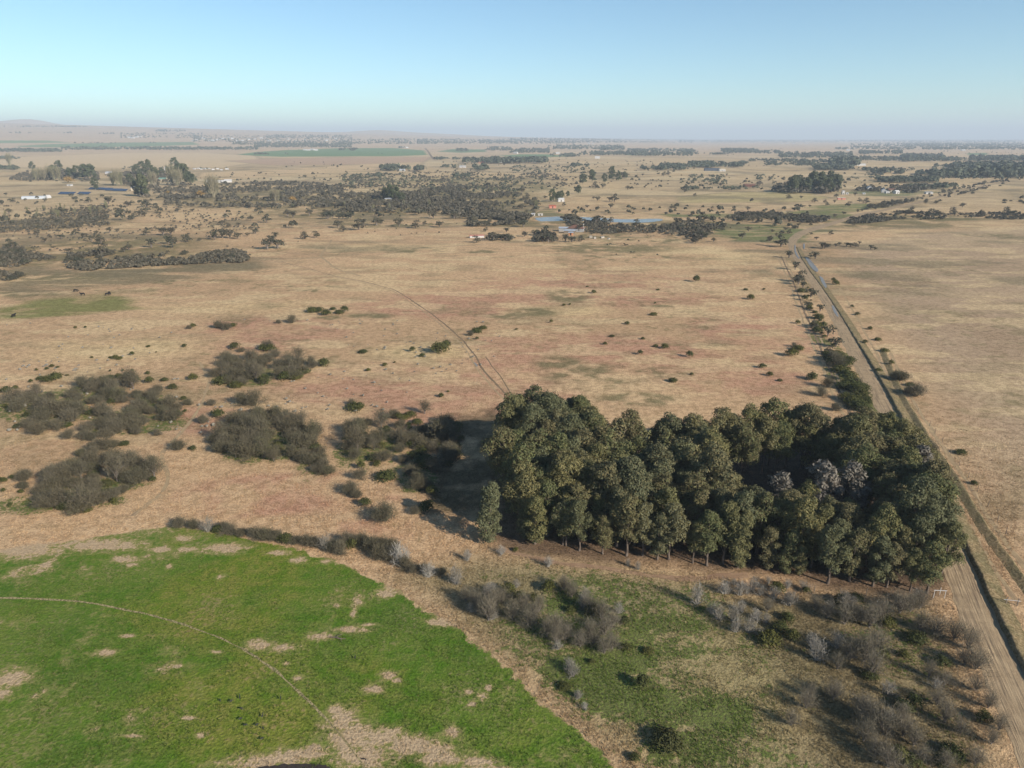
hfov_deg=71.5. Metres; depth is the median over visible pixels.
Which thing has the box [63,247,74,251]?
savanna tree
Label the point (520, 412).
gum tree
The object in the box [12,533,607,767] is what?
green grass
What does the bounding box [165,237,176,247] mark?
savanna tree
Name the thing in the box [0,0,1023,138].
sky
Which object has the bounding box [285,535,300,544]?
thorn shrub
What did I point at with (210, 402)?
thorn shrub
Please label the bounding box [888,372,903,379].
thorn shrub
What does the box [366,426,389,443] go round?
thorn shrub
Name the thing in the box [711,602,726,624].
pale sapling
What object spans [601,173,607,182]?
blue gum
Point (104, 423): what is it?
thorn shrub
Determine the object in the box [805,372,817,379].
green bush
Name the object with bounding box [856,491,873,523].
gum tree
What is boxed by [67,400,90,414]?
thorn shrub
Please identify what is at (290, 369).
thorn shrub
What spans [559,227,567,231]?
outbuilding
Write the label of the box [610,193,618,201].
savanna tree
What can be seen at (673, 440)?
gum tree
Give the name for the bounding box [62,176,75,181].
autumn bush
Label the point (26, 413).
green bush
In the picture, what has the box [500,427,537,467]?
gum tree
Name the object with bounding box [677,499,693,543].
gum tree
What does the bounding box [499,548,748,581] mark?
sandy path
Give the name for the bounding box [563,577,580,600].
bare tree
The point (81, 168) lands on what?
blue gum
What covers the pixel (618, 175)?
blue gum
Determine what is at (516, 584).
pale sapling
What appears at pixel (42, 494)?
thorn shrub
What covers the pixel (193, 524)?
thorn shrub
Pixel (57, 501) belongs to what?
thorn shrub
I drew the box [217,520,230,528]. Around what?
thorn shrub
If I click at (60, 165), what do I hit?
blue gum
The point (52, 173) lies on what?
bare poplar
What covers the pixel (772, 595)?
pale sapling
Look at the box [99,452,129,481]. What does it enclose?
thorn tree
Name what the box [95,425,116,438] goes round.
thorn shrub
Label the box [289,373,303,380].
green bush
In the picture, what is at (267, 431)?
thorn shrub
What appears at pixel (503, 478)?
gum tree
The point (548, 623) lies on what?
bare tree
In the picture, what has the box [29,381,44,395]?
thorn tree
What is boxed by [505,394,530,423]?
gum tree
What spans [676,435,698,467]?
gum tree
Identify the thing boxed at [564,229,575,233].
lean to shed
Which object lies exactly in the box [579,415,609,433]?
gum tree
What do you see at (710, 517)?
gum tree
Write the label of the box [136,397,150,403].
green bush
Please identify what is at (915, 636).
green bush
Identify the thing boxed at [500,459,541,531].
gum tree
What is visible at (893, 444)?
gum tree
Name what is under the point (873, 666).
bare tree
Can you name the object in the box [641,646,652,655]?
green bush
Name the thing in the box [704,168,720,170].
blue roofed hall
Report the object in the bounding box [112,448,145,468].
thorn shrub
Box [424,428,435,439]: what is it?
thorn shrub
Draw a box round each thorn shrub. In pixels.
[0,386,26,403]
[7,396,27,413]
[11,470,32,481]
[13,392,30,405]
[15,389,39,396]
[15,416,39,429]
[15,468,36,481]
[15,479,29,488]
[24,394,40,403]
[24,419,46,435]
[28,486,52,500]
[29,404,57,418]
[29,491,57,508]
[31,409,52,420]
[36,467,56,480]
[36,470,62,487]
[37,419,50,429]
[37,489,53,499]
[40,389,56,401]
[41,396,62,405]
[43,475,68,489]
[44,460,70,473]
[45,417,66,431]
[47,399,73,419]
[47,493,67,507]
[53,462,75,481]
[55,404,80,419]
[57,408,79,421]
[58,498,91,517]
[59,427,76,439]
[61,387,80,397]
[61,455,79,468]
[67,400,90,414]
[68,396,82,405]
[69,375,90,387]
[71,392,85,398]
[73,446,86,457]
[74,429,93,438]
[77,474,105,488]
[78,419,94,431]
[80,451,102,472]
[81,487,112,510]
[82,382,99,392]
[82,430,97,441]
[83,470,101,482]
[84,440,98,448]
[84,443,100,453]
[85,395,94,403]
[85,461,104,472]
[87,374,104,387]
[88,482,104,490]
[90,394,106,406]
[91,401,112,416]
[92,416,104,426]
[92,438,101,447]
[93,401,114,408]
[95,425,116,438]
[95,436,114,452]
[96,386,112,399]
[97,416,115,431]
[97,446,123,464]
[98,484,124,504]
[100,380,120,387]
[101,409,118,418]
[101,419,128,435]
[105,465,126,477]
[107,439,122,447]
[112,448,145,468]
[112,482,129,494]
[114,394,130,402]
[116,405,143,418]
[117,470,132,483]
[118,467,151,488]
[119,415,134,427]
[121,411,138,418]
[122,418,149,428]
[124,397,151,410]
[125,465,143,479]
[129,426,143,434]
[130,454,144,464]
[131,388,143,398]
[135,403,153,412]
[135,408,143,414]
[135,414,152,423]
[136,458,149,467]
[141,386,162,399]
[142,405,155,414]
[143,469,153,479]
[144,390,159,403]
[150,383,164,391]
[151,427,162,435]
[152,412,163,419]
[156,404,168,413]
[158,392,178,409]
[160,405,184,420]
[165,437,186,451]
[168,512,187,529]
[169,402,182,410]
[182,398,193,405]
[186,518,201,528]
[195,414,211,423]
[204,433,217,443]
[205,368,224,377]
[205,398,217,405]
[209,428,232,443]
[210,438,229,453]
[211,432,233,448]
[212,319,223,328]
[215,522,238,537]
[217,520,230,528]
[218,351,231,357]
[220,365,240,378]
[220,425,233,434]
[221,322,230,330]
[221,375,232,383]
[222,410,241,423]
[225,422,241,434]
[226,433,239,444]
[229,355,241,364]
[230,390,252,407]
[230,439,260,464]
[231,368,246,380]
[232,361,245,369]
[233,526,247,537]
[234,376,248,385]
[235,424,266,437]
[236,412,252,426]
[237,434,252,445]
[238,439,262,456]
[240,386,270,407]
[241,347,257,360]
[241,368,261,379]
[242,357,258,367]
[245,524,269,544]
[246,404,265,413]
[246,413,270,422]
[247,430,272,448]
[249,352,267,364]
[250,416,271,429]
[255,425,274,439]
[256,358,267,366]
[256,525,273,542]
[259,338,273,346]
[260,405,271,415]
[263,352,274,361]
[264,410,273,419]
[264,444,283,458]
[265,528,285,543]
[266,427,275,438]
[267,414,284,425]
[268,348,281,357]
[268,356,288,367]
[270,366,287,380]
[270,414,287,429]
[273,408,301,427]
[273,417,293,430]
[283,443,299,457]
[284,369,303,380]
[284,426,302,435]
[285,314,297,322]
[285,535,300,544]
[286,366,297,371]
[291,419,305,431]
[292,355,305,364]
[292,361,304,367]
[292,432,324,447]
[294,452,303,460]
[296,450,315,464]
[296,532,312,546]
[297,364,307,372]
[297,447,311,454]
[305,355,315,363]
[305,534,322,547]
[306,420,325,434]
[308,360,317,367]
[308,429,321,442]
[309,463,321,471]
[310,444,328,454]
[310,451,328,461]
[315,456,332,467]
[315,465,329,475]
[320,464,337,476]
[324,536,342,552]
[330,540,349,557]
[335,476,360,495]
[337,527,355,544]
[339,418,357,430]
[339,439,354,450]
[340,424,359,439]
[346,447,362,461]
[349,488,362,498]
[351,417,371,432]
[351,466,367,480]
[352,435,368,448]
[354,530,367,546]
[355,533,380,551]
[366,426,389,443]
[367,497,399,525]
[367,542,390,559]
[371,447,394,460]
[371,543,395,564]
[372,532,396,550]
[382,542,401,555]
[384,408,399,418]
[386,537,399,546]
[388,424,410,441]
[392,418,407,427]
[392,443,407,452]
[395,431,414,444]
[395,555,416,574]
[397,454,409,462]
[401,462,419,474]
[403,428,417,441]
[403,562,418,574]
[407,470,437,491]
[407,504,422,514]
[411,433,424,442]
[411,434,430,451]
[414,422,428,433]
[419,476,434,491]
[419,562,428,570]
[421,414,466,447]
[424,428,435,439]
[424,440,439,452]
[433,425,455,440]
[433,433,446,443]
[434,441,465,466]
[435,565,446,575]
[436,412,456,421]
[436,438,461,449]
[812,386,830,397]
[820,374,836,388]
[824,352,850,368]
[827,350,839,358]
[831,402,842,410]
[886,368,912,381]
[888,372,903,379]
[899,381,930,397]
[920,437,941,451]
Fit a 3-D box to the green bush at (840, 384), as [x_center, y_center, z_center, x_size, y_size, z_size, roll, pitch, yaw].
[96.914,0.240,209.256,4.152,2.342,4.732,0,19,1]
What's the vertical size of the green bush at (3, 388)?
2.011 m
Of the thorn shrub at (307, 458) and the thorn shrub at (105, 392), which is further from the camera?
the thorn shrub at (105, 392)
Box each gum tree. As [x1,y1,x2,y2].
[474,480,502,542]
[479,425,517,497]
[489,429,512,479]
[491,391,527,429]
[498,446,531,486]
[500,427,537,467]
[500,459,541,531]
[500,464,516,515]
[502,441,546,519]
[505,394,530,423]
[511,402,550,441]
[511,403,530,442]
[515,505,528,539]
[522,495,548,544]
[523,384,544,423]
[525,426,559,490]
[528,389,570,432]
[531,446,550,508]
[533,463,572,523]
[535,477,560,536]
[537,419,557,443]
[537,430,569,463]
[540,408,575,437]
[541,449,568,467]
[547,448,586,500]
[549,500,572,544]
[552,496,576,545]
[555,412,583,434]
[555,490,570,539]
[558,435,584,453]
[563,408,586,427]
[565,395,593,411]
[566,396,588,407]
[567,449,603,498]
[567,482,597,539]
[567,498,594,551]
[568,427,586,448]
[571,458,603,513]
[573,404,587,412]
[573,426,603,449]
[575,409,592,426]
[576,410,613,438]
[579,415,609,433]
[582,404,607,421]
[584,441,614,464]
[584,460,622,512]
[589,495,607,538]
[590,514,616,554]
[592,424,617,451]
[599,427,618,457]
[602,484,626,546]
[604,454,658,507]
[606,449,638,480]
[609,421,621,445]
[609,493,640,556]
[611,408,649,444]
[612,440,639,456]
[615,418,632,440]
[615,437,634,454]
[624,498,642,545]
[631,423,654,449]
[631,435,649,454]
[633,501,658,555]
[637,441,679,479]
[644,473,675,511]
[644,509,657,546]
[645,456,676,512]
[646,417,673,444]
[648,510,672,559]
[652,486,683,546]
[654,412,687,442]
[654,430,672,445]
[655,502,690,559]
[656,429,676,444]
[660,482,692,520]
[665,439,697,478]
[667,435,676,452]
[672,467,695,498]
[673,429,698,444]
[675,412,707,433]
[676,416,691,433]
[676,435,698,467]
[677,470,716,517]
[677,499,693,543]
[680,460,698,485]
[682,488,711,544]
[684,520,704,563]
[685,430,707,461]
[691,440,737,490]
[693,509,726,565]
[694,425,731,465]
[697,423,708,431]
[699,480,729,529]
[704,487,733,549]
[708,407,736,446]
[710,500,746,564]
[721,413,748,467]
[722,480,740,530]
[722,489,757,541]
[728,508,754,568]
[729,424,761,475]
[732,474,746,492]
[740,402,771,469]
[743,484,761,527]
[749,485,770,537]
[749,491,779,553]
[752,417,780,474]
[754,396,789,465]
[757,526,782,570]
[760,419,797,473]
[762,497,794,543]
[767,470,794,501]
[769,488,803,549]
[777,528,799,573]
[780,495,824,563]
[781,408,804,466]
[784,401,831,469]
[793,544,808,575]
[794,423,824,476]
[796,477,821,511]
[797,494,819,542]
[799,523,824,567]
[805,459,844,505]
[808,430,833,461]
[808,503,838,552]
[813,524,852,583]
[816,432,846,463]
[817,432,843,464]
[817,494,840,509]
[824,415,844,432]
[826,517,853,568]
[829,501,866,556]
[831,416,859,445]
[832,451,852,501]
[834,433,874,498]
[834,448,875,496]
[834,459,873,508]
[835,413,867,430]
[840,413,873,444]
[840,528,870,581]
[844,497,866,520]
[845,404,880,431]
[846,442,892,485]
[846,522,873,569]
[854,518,882,565]
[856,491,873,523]
[860,431,894,464]
[860,500,880,521]
[862,534,896,586]
[866,461,881,492]
[866,471,898,517]
[867,501,904,551]
[871,425,884,434]
[871,457,914,500]
[872,410,902,426]
[873,418,893,433]
[874,541,909,587]
[875,429,888,449]
[875,483,915,527]
[878,435,905,454]
[881,445,923,470]
[885,428,906,443]
[888,469,961,543]
[889,459,920,479]
[889,524,915,574]
[890,475,946,539]
[891,472,915,497]
[892,416,924,444]
[899,510,935,575]
[903,547,925,591]
[904,433,940,460]
[906,456,958,511]
[912,494,964,556]
[915,443,933,462]
[915,539,954,593]
[930,521,968,574]
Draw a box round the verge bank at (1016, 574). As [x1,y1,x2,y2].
[879,351,1023,593]
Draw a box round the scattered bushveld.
[0,148,1023,254]
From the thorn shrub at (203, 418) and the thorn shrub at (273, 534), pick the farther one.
the thorn shrub at (203, 418)
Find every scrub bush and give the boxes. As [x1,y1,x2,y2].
[3,275,17,279]
[19,258,30,263]
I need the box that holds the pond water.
[535,217,662,222]
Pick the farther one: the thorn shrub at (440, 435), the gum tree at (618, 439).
the thorn shrub at (440, 435)
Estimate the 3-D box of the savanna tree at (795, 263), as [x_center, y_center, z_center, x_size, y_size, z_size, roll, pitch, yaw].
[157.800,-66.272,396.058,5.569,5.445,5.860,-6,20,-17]
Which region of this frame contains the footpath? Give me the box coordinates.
[130,362,210,515]
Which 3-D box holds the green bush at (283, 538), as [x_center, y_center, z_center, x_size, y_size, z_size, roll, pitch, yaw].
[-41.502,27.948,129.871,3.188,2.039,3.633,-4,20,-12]
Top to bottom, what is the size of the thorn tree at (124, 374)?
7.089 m
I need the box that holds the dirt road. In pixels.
[787,180,1023,767]
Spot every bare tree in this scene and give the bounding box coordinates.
[456,586,475,603]
[463,587,486,608]
[471,595,487,617]
[477,593,499,621]
[484,584,504,610]
[490,584,512,608]
[499,595,522,619]
[514,589,531,616]
[516,603,541,630]
[525,599,544,618]
[530,593,549,609]
[537,615,556,638]
[541,608,571,636]
[545,622,566,641]
[552,616,577,643]
[555,571,570,594]
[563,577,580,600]
[570,628,590,649]
[577,614,602,634]
[580,591,598,614]
[583,627,604,649]
[589,593,614,621]
[593,610,620,636]
[594,632,613,654]
[596,607,623,631]
[599,630,622,650]
[759,595,776,612]
[781,702,807,729]
[795,686,823,713]
[799,679,820,697]
[805,592,825,610]
[815,600,837,619]
[820,676,851,701]
[828,649,846,674]
[832,631,870,665]
[834,599,858,629]
[842,689,888,723]
[846,624,886,666]
[846,713,882,743]
[848,601,869,622]
[850,691,890,728]
[852,645,891,683]
[856,728,889,759]
[857,599,884,629]
[860,618,903,660]
[865,592,896,618]
[866,734,914,767]
[867,700,906,744]
[884,586,918,616]
[891,708,920,742]
[893,698,914,720]
[895,592,924,615]
[900,719,935,750]
[909,585,937,609]
[909,741,937,765]
[910,607,930,631]
[917,610,956,642]
[920,656,942,677]
[926,682,957,709]
[927,696,961,726]
[931,668,961,688]
[931,743,961,767]
[937,613,970,646]
[944,713,976,738]
[951,620,989,657]
[953,640,997,680]
[954,645,978,671]
[962,669,995,697]
[963,741,991,767]
[976,686,1002,709]
[980,722,1004,746]
[989,707,1020,736]
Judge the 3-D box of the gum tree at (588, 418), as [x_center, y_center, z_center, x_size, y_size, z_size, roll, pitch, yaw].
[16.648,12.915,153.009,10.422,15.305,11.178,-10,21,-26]
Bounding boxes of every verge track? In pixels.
[839,288,1017,599]
[889,352,1023,568]
[899,382,978,510]
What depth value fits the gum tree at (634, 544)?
127.20 m
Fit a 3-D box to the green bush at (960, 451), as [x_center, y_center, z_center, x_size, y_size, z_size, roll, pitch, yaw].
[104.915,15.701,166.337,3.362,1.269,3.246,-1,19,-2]
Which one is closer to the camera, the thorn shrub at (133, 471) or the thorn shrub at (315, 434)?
the thorn shrub at (133, 471)
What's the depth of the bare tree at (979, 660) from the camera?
98.33 m
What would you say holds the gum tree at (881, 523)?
on the ground at (938, 303)
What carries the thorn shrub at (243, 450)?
on the ground at (938, 303)
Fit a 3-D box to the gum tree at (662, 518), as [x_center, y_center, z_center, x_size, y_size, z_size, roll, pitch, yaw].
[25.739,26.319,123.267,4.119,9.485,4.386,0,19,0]
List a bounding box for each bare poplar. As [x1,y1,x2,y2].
[4,152,12,165]
[30,168,37,179]
[39,167,45,179]
[44,163,51,176]
[49,165,55,179]
[54,164,61,179]
[109,171,114,184]
[111,168,118,185]
[115,170,122,184]
[146,171,152,183]
[151,172,156,184]
[164,162,174,181]
[171,168,180,185]
[175,167,182,184]
[203,176,212,195]
[206,172,217,196]
[210,174,219,195]
[272,189,277,200]
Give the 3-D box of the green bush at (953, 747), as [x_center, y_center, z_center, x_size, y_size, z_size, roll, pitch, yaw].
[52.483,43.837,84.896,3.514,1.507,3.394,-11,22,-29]
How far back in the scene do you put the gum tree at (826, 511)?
122.17 m
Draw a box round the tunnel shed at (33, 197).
[21,196,46,198]
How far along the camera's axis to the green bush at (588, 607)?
109.81 m
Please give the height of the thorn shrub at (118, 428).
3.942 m
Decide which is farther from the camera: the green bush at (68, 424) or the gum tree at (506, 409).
the green bush at (68, 424)
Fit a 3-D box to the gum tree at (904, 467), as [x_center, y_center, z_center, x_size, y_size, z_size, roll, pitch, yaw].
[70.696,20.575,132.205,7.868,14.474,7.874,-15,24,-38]
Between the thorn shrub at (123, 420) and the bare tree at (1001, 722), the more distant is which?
the thorn shrub at (123, 420)
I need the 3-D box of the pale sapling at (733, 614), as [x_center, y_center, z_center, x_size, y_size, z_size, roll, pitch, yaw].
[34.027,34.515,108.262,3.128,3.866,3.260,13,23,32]
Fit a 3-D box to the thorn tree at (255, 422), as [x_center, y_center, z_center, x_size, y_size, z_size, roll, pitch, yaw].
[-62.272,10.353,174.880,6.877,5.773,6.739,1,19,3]
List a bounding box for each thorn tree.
[26,394,56,410]
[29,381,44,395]
[29,481,49,493]
[36,464,58,482]
[42,484,69,508]
[54,481,105,509]
[64,473,84,488]
[65,458,95,475]
[80,450,100,462]
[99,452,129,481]
[100,374,115,381]
[100,450,120,464]
[103,375,117,390]
[105,384,124,402]
[116,367,140,385]
[118,374,129,386]
[119,369,143,390]
[131,393,147,401]
[140,455,167,476]
[145,450,158,463]
[208,418,227,436]
[210,358,230,374]
[218,351,235,365]
[224,440,241,457]
[227,422,248,439]
[234,410,257,427]
[239,429,259,439]
[241,358,267,379]
[246,415,271,433]
[248,405,267,418]
[252,435,283,457]
[266,447,281,461]
[267,404,283,418]
[281,350,293,359]
[282,357,294,365]
[283,428,305,449]
[289,345,306,358]
[295,409,308,423]
[300,415,321,433]
[344,424,366,447]
[366,435,382,449]
[370,407,393,428]
[417,398,434,413]
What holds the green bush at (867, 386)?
on the ground at (938, 303)
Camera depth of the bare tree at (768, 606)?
110.50 m
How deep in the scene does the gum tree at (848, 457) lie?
134.28 m
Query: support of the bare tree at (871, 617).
on the ground at (938, 303)
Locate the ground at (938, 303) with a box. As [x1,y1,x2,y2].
[0,119,1023,767]
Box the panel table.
[58,192,75,193]
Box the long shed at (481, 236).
[469,235,484,237]
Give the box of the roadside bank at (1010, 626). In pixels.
[796,247,1023,671]
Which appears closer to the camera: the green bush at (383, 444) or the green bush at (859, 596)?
the green bush at (859, 596)
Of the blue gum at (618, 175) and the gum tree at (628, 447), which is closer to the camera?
the gum tree at (628, 447)
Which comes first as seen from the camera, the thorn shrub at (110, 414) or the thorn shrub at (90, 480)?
the thorn shrub at (90, 480)
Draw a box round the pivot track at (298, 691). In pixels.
[0,597,365,767]
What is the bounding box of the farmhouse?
[567,224,584,231]
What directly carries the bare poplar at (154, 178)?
on the ground at (938, 303)
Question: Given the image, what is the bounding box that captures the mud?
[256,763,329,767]
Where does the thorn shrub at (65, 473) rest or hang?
on the ground at (938, 303)
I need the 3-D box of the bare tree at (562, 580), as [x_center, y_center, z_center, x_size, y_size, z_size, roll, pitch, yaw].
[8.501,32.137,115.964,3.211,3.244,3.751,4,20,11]
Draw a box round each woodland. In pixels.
[0,125,1023,191]
[0,169,1023,280]
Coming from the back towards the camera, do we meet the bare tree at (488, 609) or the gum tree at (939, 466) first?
the gum tree at (939, 466)
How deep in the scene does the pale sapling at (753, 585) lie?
115.79 m
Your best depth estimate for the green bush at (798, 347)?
246.65 m
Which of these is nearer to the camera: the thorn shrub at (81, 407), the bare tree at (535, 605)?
the bare tree at (535, 605)
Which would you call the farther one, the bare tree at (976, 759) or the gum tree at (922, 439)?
the gum tree at (922, 439)
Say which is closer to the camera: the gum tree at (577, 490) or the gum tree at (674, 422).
the gum tree at (577, 490)
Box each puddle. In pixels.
[805,257,817,271]
[820,276,826,287]
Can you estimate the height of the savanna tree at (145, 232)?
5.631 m
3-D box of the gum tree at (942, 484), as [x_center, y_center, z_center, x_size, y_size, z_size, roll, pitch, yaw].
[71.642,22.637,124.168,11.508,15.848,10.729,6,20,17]
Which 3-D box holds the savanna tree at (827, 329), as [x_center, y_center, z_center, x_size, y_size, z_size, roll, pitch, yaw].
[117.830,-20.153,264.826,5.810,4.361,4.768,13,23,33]
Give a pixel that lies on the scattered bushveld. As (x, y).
(778, 219)
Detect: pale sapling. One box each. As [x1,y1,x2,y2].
[199,515,215,531]
[314,532,335,550]
[389,540,411,570]
[419,562,437,577]
[445,563,463,584]
[450,573,460,585]
[463,548,472,562]
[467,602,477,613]
[480,584,492,596]
[486,581,497,595]
[496,545,506,555]
[513,580,520,588]
[542,556,554,566]
[551,639,562,649]
[563,656,574,671]
[564,660,580,678]
[573,690,582,700]
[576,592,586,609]
[578,586,590,599]
[613,601,625,613]
[634,560,641,569]
[687,579,710,604]
[705,601,715,613]
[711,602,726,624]
[715,580,731,593]
[726,600,743,620]
[728,616,746,632]
[730,579,747,596]
[736,600,747,611]
[741,580,756,595]
[741,615,757,632]
[748,576,759,592]
[751,607,762,622]
[752,583,765,594]
[758,613,769,623]
[765,576,772,585]
[765,585,780,599]
[777,589,799,609]
[780,590,793,603]
[784,580,792,588]
[796,580,812,593]
[804,630,821,646]
[808,637,829,666]
[824,631,847,649]
[837,589,855,610]
[847,593,859,605]
[880,676,899,696]
[882,706,898,725]
[924,675,944,690]
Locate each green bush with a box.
[0,386,11,393]
[22,411,30,416]
[39,375,51,382]
[47,372,62,380]
[54,500,69,510]
[62,422,73,428]
[82,506,92,513]
[83,409,92,415]
[101,478,115,486]
[107,397,115,403]
[111,497,117,503]
[118,440,129,446]
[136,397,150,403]
[144,376,154,382]
[167,383,177,389]
[187,373,199,379]
[188,445,195,450]
[210,408,224,416]
[210,525,222,532]
[211,375,228,385]
[228,342,240,349]
[228,381,243,388]
[257,374,269,384]
[258,344,265,350]
[262,344,278,351]
[273,440,283,447]
[276,532,293,543]
[277,370,290,380]
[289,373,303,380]
[298,367,310,373]
[306,306,321,312]
[307,443,319,450]
[316,306,323,312]
[318,357,329,365]
[321,308,331,314]
[334,309,344,313]
[343,537,357,548]
[344,401,364,412]
[356,461,366,468]
[358,349,367,353]
[358,497,371,505]
[367,454,377,460]
[372,460,381,465]
[373,468,398,482]
[377,442,387,448]
[394,411,402,417]
[399,414,409,419]
[405,410,416,417]
[406,452,415,458]
[410,452,431,468]
[411,418,422,424]
[417,499,433,513]
[418,447,427,453]
[426,484,439,494]
[429,341,449,352]
[442,340,450,346]
[444,460,452,466]
[470,327,481,332]
[501,581,515,594]
[513,589,524,598]
[529,592,540,601]
[541,579,556,593]
[557,681,572,691]
[566,605,577,612]
[585,601,601,616]
[619,614,630,624]
[620,642,634,651]
[626,752,642,762]
[635,672,650,690]
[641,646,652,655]
[647,724,687,756]
[668,378,677,382]
[693,274,699,280]
[746,293,754,298]
[755,626,783,649]
[768,580,785,592]
[768,619,789,636]
[779,610,795,625]
[783,347,799,355]
[784,628,801,643]
[792,344,804,350]
[796,288,806,292]
[802,586,811,592]
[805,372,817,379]
[809,320,823,326]
[811,326,823,331]
[813,312,823,318]
[822,351,833,359]
[825,356,835,363]
[830,363,848,371]
[832,350,846,355]
[833,593,844,603]
[834,381,848,388]
[837,392,853,399]
[838,376,862,387]
[839,369,852,378]
[841,393,866,404]
[843,355,856,362]
[844,397,868,411]
[847,382,862,393]
[849,591,864,601]
[850,384,872,395]
[856,393,871,399]
[859,667,881,680]
[860,382,871,389]
[873,643,890,658]
[879,615,898,629]
[889,742,911,765]
[892,697,915,713]
[897,648,911,658]
[902,628,930,645]
[903,749,925,767]
[904,692,924,709]
[929,752,946,767]
[933,653,954,668]
[936,738,967,765]
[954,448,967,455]
[974,708,996,723]
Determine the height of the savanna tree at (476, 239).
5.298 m
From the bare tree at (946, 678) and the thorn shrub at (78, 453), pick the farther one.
the thorn shrub at (78, 453)
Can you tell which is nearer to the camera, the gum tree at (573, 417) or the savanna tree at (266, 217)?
the gum tree at (573, 417)
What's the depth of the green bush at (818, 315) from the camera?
288.86 m
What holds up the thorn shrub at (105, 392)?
on the ground at (938, 303)
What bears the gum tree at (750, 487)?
on the ground at (938, 303)
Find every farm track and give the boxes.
[259,242,559,263]
[320,240,359,275]
[536,200,573,212]
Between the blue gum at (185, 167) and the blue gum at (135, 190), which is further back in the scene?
the blue gum at (185, 167)
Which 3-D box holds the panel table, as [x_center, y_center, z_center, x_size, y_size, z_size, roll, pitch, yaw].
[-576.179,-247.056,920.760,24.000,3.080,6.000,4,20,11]
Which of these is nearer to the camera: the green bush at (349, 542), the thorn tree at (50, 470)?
the green bush at (349, 542)
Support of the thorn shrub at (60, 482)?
on the ground at (938, 303)
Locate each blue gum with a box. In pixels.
[28,161,35,168]
[54,160,62,170]
[64,167,74,175]
[71,165,79,177]
[78,164,87,177]
[83,163,97,176]
[89,177,99,189]
[124,173,134,181]
[131,164,140,172]
[131,180,141,195]
[134,173,149,196]
[137,161,145,172]
[144,159,152,173]
[151,166,159,175]
[169,157,178,167]
[173,163,184,174]
[178,163,188,182]
[183,171,197,182]
[380,187,387,195]
[385,184,393,197]
[388,185,399,197]
[398,192,405,199]
[548,188,555,201]
[554,191,562,199]
[574,185,581,192]
[579,173,586,183]
[588,169,595,179]
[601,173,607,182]
[608,166,615,179]
[615,171,621,180]
[786,174,800,192]
[797,174,805,183]
[800,177,812,190]
[807,171,818,181]
[809,179,819,185]
[816,176,826,185]
[818,171,827,178]
[823,176,835,192]
[827,170,836,177]
[833,174,843,186]
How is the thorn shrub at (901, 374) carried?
on the ground at (938, 303)
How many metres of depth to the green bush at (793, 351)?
239.70 m
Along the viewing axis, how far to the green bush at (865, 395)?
199.65 m
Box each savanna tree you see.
[2,238,19,247]
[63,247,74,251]
[92,242,111,254]
[95,234,106,242]
[102,196,111,203]
[136,208,146,215]
[140,199,152,206]
[142,228,150,234]
[144,239,156,247]
[154,226,168,234]
[161,235,171,243]
[165,227,175,234]
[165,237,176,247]
[182,234,192,241]
[207,231,217,239]
[212,228,229,237]
[223,229,234,237]
[233,232,242,237]
[261,214,271,222]
[261,238,273,249]
[267,235,276,243]
[272,238,284,248]
[300,231,309,238]
[320,211,333,218]
[333,220,344,227]
[351,218,365,229]
[371,217,380,224]
[393,218,403,225]
[410,219,418,227]
[427,210,438,217]
[450,210,457,218]
[472,235,480,241]
[488,232,497,237]
[501,233,512,240]
[517,219,528,226]
[537,233,545,241]
[540,225,550,233]
[543,233,552,241]
[566,213,577,218]
[591,215,603,221]
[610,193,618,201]
[631,218,640,226]
[692,226,703,234]
[692,235,700,242]
[698,231,707,239]
[773,234,788,246]
[785,249,792,257]
[791,261,799,269]
[791,270,806,280]
[792,276,804,284]
[806,288,818,296]
[810,319,818,326]
[811,251,819,258]
[817,304,826,310]
[821,242,830,248]
[821,324,836,335]
[827,337,844,346]
[923,208,935,216]
[949,207,957,212]
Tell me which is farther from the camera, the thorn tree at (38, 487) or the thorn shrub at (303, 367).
the thorn shrub at (303, 367)
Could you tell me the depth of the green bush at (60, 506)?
141.15 m
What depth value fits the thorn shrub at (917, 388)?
202.37 m
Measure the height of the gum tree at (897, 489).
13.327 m
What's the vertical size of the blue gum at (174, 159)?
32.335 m
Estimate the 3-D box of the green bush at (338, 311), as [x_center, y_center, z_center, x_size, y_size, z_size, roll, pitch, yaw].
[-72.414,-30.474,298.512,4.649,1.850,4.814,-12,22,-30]
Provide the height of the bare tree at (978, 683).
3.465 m
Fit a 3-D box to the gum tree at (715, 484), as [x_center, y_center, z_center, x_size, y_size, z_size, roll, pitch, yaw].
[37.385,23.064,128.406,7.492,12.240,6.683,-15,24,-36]
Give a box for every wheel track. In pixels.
[279,262,504,399]
[283,262,507,395]
[486,357,511,393]
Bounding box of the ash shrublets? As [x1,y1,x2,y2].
[0,319,499,455]
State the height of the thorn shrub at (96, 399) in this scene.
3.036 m
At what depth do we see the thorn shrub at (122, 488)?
147.72 m
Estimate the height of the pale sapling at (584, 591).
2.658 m
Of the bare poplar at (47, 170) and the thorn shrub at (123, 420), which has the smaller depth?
the thorn shrub at (123, 420)
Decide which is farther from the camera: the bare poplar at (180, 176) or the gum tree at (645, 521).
the bare poplar at (180, 176)
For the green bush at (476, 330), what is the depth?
268.67 m
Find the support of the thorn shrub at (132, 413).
on the ground at (938, 303)
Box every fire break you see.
[777,256,844,414]
[781,256,851,413]
[783,256,856,412]
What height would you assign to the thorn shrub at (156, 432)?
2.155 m
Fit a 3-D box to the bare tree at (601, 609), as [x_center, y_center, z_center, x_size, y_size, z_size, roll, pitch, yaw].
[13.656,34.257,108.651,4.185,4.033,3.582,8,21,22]

